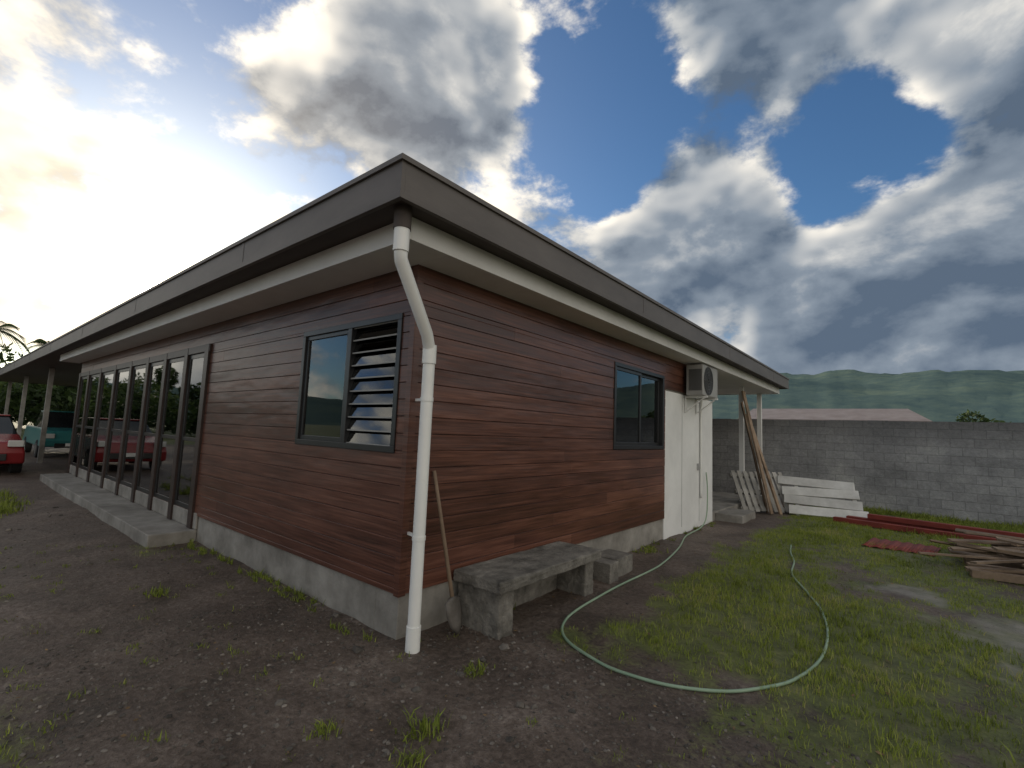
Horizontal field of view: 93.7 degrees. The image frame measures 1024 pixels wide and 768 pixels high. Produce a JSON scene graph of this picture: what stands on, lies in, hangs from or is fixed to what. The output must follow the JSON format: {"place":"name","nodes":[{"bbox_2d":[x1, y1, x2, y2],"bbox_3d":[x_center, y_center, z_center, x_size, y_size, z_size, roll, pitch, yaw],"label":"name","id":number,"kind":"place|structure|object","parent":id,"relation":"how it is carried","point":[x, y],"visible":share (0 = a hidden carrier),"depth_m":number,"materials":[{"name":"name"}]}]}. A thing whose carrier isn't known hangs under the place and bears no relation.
{"place":"outdoors","nodes":[
{"label":"outdoors","id":0,"kind":"place"},
{"bbox_2d":[0,153,788,388],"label":"roof fascia","id":1,"kind":"structure","parent":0,"point":[408,180],"depth_m":4.11,"materials":[{"name":"grey metal"}]},
{"bbox_2d":[0,417,1023,767],"bbox_3d":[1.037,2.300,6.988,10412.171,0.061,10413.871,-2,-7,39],"label":"ground","id":2,"kind":"structure","parent":0,"point":[34,605],"depth_m":3.18,"materials":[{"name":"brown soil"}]},
{"bbox_2d":[0,414,24,472],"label":"parked car","id":3,"kind":"object","parent":2,"relation":"on","point":[12,451],"visible":0.99,"depth_m":11.86,"materials":[{"name":"red paint"}]},
{"bbox_2d":[0,321,30,358],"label":"palm tree","id":4,"kind":"object","parent":2,"relation":"on","point":[7,333],"visible":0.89,"depth_m":30.34,"materials":[{"name":"green plant"}]},
{"bbox_2d":[4,368,54,462],"bbox_3d":[-16.665,1.601,21.871,11.920,3.030,8.120,-2,-7,39],"label":"carport post","id":5,"kind":"object","parent":2,"relation":"on","point":[45,413],"visible":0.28,"depth_m":15.14,"materials":[{"name":"grey metal"}]},
{"bbox_2d":[25,339,49,350],"bbox_3d":[-38.339,0.132,39.418,3.622,7.628,2.955,-2,-7,39],"label":"palm tree","id":6,"kind":"object","parent":2,"relation":"on","point":[40,342],"visible":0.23,"depth_m":39.21,"materials":[{"name":"green plant"}]},
{"bbox_2d":[0,342,77,425],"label":"distant trees","id":7,"kind":"object","parent":2,"relation":"on","point":[63,398],"visible":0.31,"depth_m":31.41,"materials":[{"name":"green plant"}]},
{"bbox_2d":[22,410,73,456],"bbox_3d":[-17.231,1.879,18.445,4.802,1.652,1.790,-2,-7,39],"label":"pickup truck","id":8,"kind":"object","parent":2,"relation":"on","point":[59,429],"visible":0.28,"depth_m":17.36,"materials":[{"name":"teal paint"}]},
{"bbox_2d":[40,465,197,547],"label":"step","id":9,"kind":"structure","parent":2,"relation":"on","point":[139,522],"depth_m":7.18,"materials":[{"name":"concrete"}]},
{"bbox_2d":[67,344,211,528],"bbox_3d":[-7.325,0.800,8.987,8.510,2.410,0.095,-2,-7,39],"label":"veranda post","id":10,"kind":"object","parent":9,"relation":"on","point":[205,349],"visible":0.75,"depth_m":7.49,"materials":[{"name":"black metal"}]},
{"bbox_2d":[71,353,203,508],"bbox_3d":[-7.330,0.746,8.999,8.210,2.098,0.037,-2,-7,39],"label":"glazed door frame","id":11,"kind":"object","parent":10,"relation":"attached to","point":[165,498],"visible":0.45,"depth_m":7.97,"materials":[{"name":"black metal"}]},
{"bbox_2d":[72,357,203,504],"bbox_3d":[-7.336,0.746,8.992,8.090,1.978,0.006,-2,-7,39],"label":"glazed door glass","id":12,"kind":"object","parent":11,"relation":"in","point":[169,428],"visible":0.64,"depth_m":7.89,"materials":[{"name":"clear glass"}]},
{"bbox_2d":[5,506,778,767],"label":"rubble","id":13,"kind":"object","parent":2,"relation":"on","point":[416,689],"visible":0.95,"depth_m":2.88,"materials":[{"name":"stone"}]},
{"bbox_2d":[392,226,436,653],"bbox_3d":[-0.708,0.373,3.267,0.103,2.990,0.638,1,-6,15],"label":"downpipe","id":14,"kind":"object","parent":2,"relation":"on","point":[401,239],"visible":0.98,"depth_m":3.41,"materials":[{"name":"white plastic"}]},
{"bbox_2d":[393,203,411,231],"bbox_3d":[-0.717,-1.092,3.153,0.116,0.160,0.116,-2,-7,39],"label":"gutter outlet","id":15,"kind":"object","parent":14,"relation":"attached to","point":[403,215],"visible":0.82,"depth_m":3.10,"materials":[{"name":"white plastic"}]},
{"bbox_2d":[196,517,662,639],"bbox_3d":[-3.417,2.351,10.390,12.700,0.416,7.400,-2,-7,39],"label":"foundation","id":16,"kind":"object","parent":2,"relation":"on","point":[384,612],"visible":0.19,"depth_m":4.29,"materials":[{"name":"concrete"}]},
{"bbox_2d":[205,353,663,503],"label":"wall","id":17,"kind":"structure","parent":16,"relation":"on","point":[467,435],"depth_m":4.87,"materials":[{"name":"brown wood"}]},
{"bbox_2d":[295,313,403,452],"bbox_3d":[-1.473,0.013,4.297,1.570,1.110,0.094,-2,-7,39],"label":"front window frame","id":18,"kind":"object","parent":17,"relation":"attached to","point":[349,330],"visible":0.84,"depth_m":4.24,"materials":[{"name":"black metal"}]},
{"bbox_2d":[303,322,397,444],"bbox_3d":[-1.461,0.012,4.283,1.428,1.019,0.045,-2,-7,39],"label":"front window glass","id":19,"kind":"object","parent":18,"relation":"attached to","point":[325,389],"visible":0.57,"depth_m":4.20,"materials":[{"name":"clear glass"}]},
{"bbox_2d":[346,320,397,445],"bbox_3d":[-1.169,-0.002,4.022,0.650,1.022,0.008,-2,-7,39],"label":"louvre rail","id":20,"kind":"object","parent":18,"relation":"attached to","point":[371,377],"visible":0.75,"depth_m":4.03,"materials":[{"name":"metal"}]},
{"bbox_2d":[73,266,685,593],"bbox_3d":[-3.856,0.493,7.392,14.728,2.640,6.411,1,-6,9],"label":"siding","id":21,"kind":"object","parent":17,"relation":"attached to","point":[338,516],"visible":0.79,"depth_m":4.77,"materials":[{"name":"brown wood"}]},
{"bbox_2d":[393,264,424,597],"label":"corner trim","id":22,"kind":"structure","parent":21,"relation":"attached to","point":[406,467],"depth_m":3.64,"materials":[{"name":"brown wood"}]},
{"bbox_2d":[407,397,433,541],"bbox_3d":[-0.702,0.613,3.549,0.236,1.030,0.104,-2,-7,39],"label":"pipe clip","id":23,"kind":"object","parent":21,"relation":"attached to","point":[418,539],"visible":0.84,"depth_m":3.51,"materials":[{"name":"white plastic"}]},
{"bbox_2d":[612,361,664,448],"bbox_3d":[1.814,0.357,6.873,0.094,1.140,1.650,-2,-7,39],"label":"side window frame","id":24,"kind":"object","parent":17,"relation":"on","point":[660,379],"visible":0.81,"depth_m":6.89,"materials":[{"name":"black metal"}]},
{"bbox_2d":[616,370,657,442],"bbox_3d":[1.807,0.357,6.879,0.039,0.960,1.470,-2,-7,39],"label":"side window glass","id":25,"kind":"object","parent":24,"relation":"attached to","point":[627,417],"visible":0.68,"depth_m":6.76,"materials":[{"name":"clear glass"}]},
{"bbox_2d":[665,389,708,400],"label":"interior wall","id":26,"kind":"structure","parent":16,"relation":"on","point":[678,392],"depth_m":8.00,"materials":[{"name":"paint"}]},
{"bbox_2d":[433,471,461,633],"bbox_3d":[-0.506,1.283,3.692,0.289,1.205,0.125,2,-6,-2],"label":"shovel","id":27,"kind":"object","parent":2,"relation":"on","point":[453,607],"visible":1,"depth_m":3.67,"materials":[{"name":"metal"}]},
{"bbox_2d":[0,488,1023,767],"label":"weed tuft","id":28,"kind":"object","parent":2,"relation":"on","point":[6,506],"visible":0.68,"depth_m":4.16,"materials":[{"name":"green plant"}]},
{"bbox_2d":[14,542,1018,767],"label":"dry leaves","id":29,"kind":"object","parent":2,"relation":"on","point":[343,721],"visible":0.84,"depth_m":3.07,"materials":[{"name":"brown plant"}]},
{"bbox_2d":[453,541,600,639],"bbox_3d":[0.201,1.802,4.325,0.522,0.466,1.563,-2,-7,39],"label":"concrete bench","id":30,"kind":"object","parent":2,"relation":"on","point":[491,592],"visible":0.97,"depth_m":3.99,"materials":[{"name":"grey concrete"}]},
{"bbox_2d":[593,549,632,583],"bbox_3d":[1.103,2.062,5.454,0.366,0.218,0.647,-2,-7,39],"label":"concrete block","id":31,"kind":"object","parent":2,"relation":"on","point":[610,566],"depth_m":5.24,"materials":[{"name":"grey concrete"}]},
{"bbox_2d":[663,391,711,538],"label":"white wall panel","id":32,"kind":"structure","parent":2,"relation":"on","point":[682,459],"depth_m":8.18,"materials":[{"name":"white paint"}]},
{"bbox_2d":[685,364,717,497],"bbox_3d":[3.296,0.862,8.312,0.388,2.300,0.971,-2,-7,39],"label":"air conditioner unit","id":33,"kind":"object","parent":32,"relation":"attached to","point":[701,381],"visible":1,"depth_m":8.10,"materials":[{"name":"paint"}]},
{"bbox_2d":[561,472,828,692],"bbox_3d":[2.618,1.762,5.715,1.878,0.962,6.333,-1,-7,33],"label":"garden hose","id":34,"kind":"object","parent":2,"relation":"on","point":[794,679],"visible":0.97,"depth_m":3.31,"materials":[{"name":"rubber"}]},
{"bbox_2d":[712,491,761,523],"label":"patio slab","id":35,"kind":"structure","parent":2,"relation":"on","point":[725,506],"depth_m":9.85,"materials":[{"name":"grey concrete"}]},
{"bbox_2d":[728,470,793,512],"bbox_3d":[5.662,2.429,10.877,1.296,0.872,0.538,3,-6,-7],"label":"timber pallet","id":36,"kind":"object","parent":2,"relation":"on","point":[752,476],"visible":0.6,"depth_m":10.82,"materials":[{"name":"grey wood"}]},
{"bbox_2d":[740,391,782,514],"bbox_3d":[5.560,1.497,10.832,0.389,2.733,0.859,5,-6,-25],"label":"leaning plank","id":37,"kind":"object","parent":2,"relation":"on","point":[757,448],"visible":1,"depth_m":10.80,"materials":[{"name":"brown wood"}]},
{"bbox_2d":[778,475,868,517],"bbox_3d":[6.701,2.483,10.416,1.644,0.830,0.621,-1,-7,30],"label":"white board panel","id":38,"kind":"object","parent":2,"relation":"on","point":[797,495],"visible":0.87,"depth_m":10.37,"materials":[{"name":"white wood"}]},
{"bbox_2d":[712,419,1023,525],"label":"block wall","id":39,"kind":"structure","parent":2,"relation":"on","point":[971,470],"depth_m":11.43,"materials":[{"name":"grey concrete"}]},
{"bbox_2d":[862,538,940,555],"bbox_3d":[6.002,2.501,7.397,0.951,0.048,0.750,-2,-7,39],"label":"red roofing sheet","id":40,"kind":"object","parent":2,"relation":"on","point":[908,547],"visible":0.96,"depth_m":7.39,"materials":[{"name":"metal"}]},
{"bbox_2d":[833,513,1023,540],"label":"red steel beam","id":41,"kind":"structure","parent":2,"relation":"on","point":[891,523],"depth_m":8.80,"materials":[{"name":"red metal"}]},
{"bbox_2d":[918,528,1023,583],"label":"timber pile","id":42,"kind":"object","parent":2,"relation":"on","point":[1006,551],"visible":1,"depth_m":6.26,"materials":[{"name":"brown wood"}]},
{"bbox_2d":[956,409,1004,421],"bbox_3d":[12.121,1.979,12.211,1.814,2.691,1.320,-25,-28,78],"label":"shrub","id":43,"kind":"object","parent":2,"relation":"on","point":[967,414],"visible":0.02,"depth_m":12.45,"materials":[{"name":"green plant"}]},
{"bbox_2d":[0,507,1023,767],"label":"grass","id":44,"kind":"structure","parent":0,"point":[816,597],"depth_m":4.06,"materials":[{"name":"green plant"}]},
{"bbox_2d":[0,0,1023,374],"label":"sky","id":45,"kind":"structure","parent":0,"point":[814,186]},
{"bbox_2d":[717,377,762,393],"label":"patio ceiling","id":46,"kind":"structure","parent":0,"point":[724,386],"depth_m":11.97,"materials":[{"name":"white paint"}]},
{"bbox_2d":[739,387,762,500],"bbox_3d":[5.963,1.494,11.959,0.100,2.660,1.900,-2,-7,39],"label":"patio post","id":47,"kind":"object","parent":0,"point":[742,437],"visible":0.58,"depth_m":11.31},
{"bbox_2d":[750,409,931,421],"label":"neighbour house","id":48,"kind":"structure","parent":0,"point":[849,414],"depth_m":17.79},
{"bbox_2d":[709,369,1023,422],"bbox_3d":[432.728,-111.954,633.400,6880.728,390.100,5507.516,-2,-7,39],"label":"hills","id":49,"kind":"structure","parent":0,"point":[937,396],"depth_m":1483.71,"materials":[{"name":"green plant"}]},
{"bbox_3d":[-8.517,-0.419,17.506,30.580,0.300,12.590,-2,-7,39],"label":"roof","id":50,"kind":"object","parent":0,"visible":0},
{"bbox_2d":[0,200,783,387],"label":"eaves soffit","id":51,"kind":"structure","parent":50,"relation":"attached to","point":[37,371],"depth_m":4.91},
{"bbox_2d":[60,217,778,394],"bbox_3d":[-1.994,-0.225,12.197,13.380,0.160,12.250,-2,-7,39],"label":"white fascia board","id":52,"kind":"object","parent":51,"relation":"attached to","point":[369,255],"visible":0.78,"depth_m":4.68,"materials":[{"name":"white wood"}]}
]}

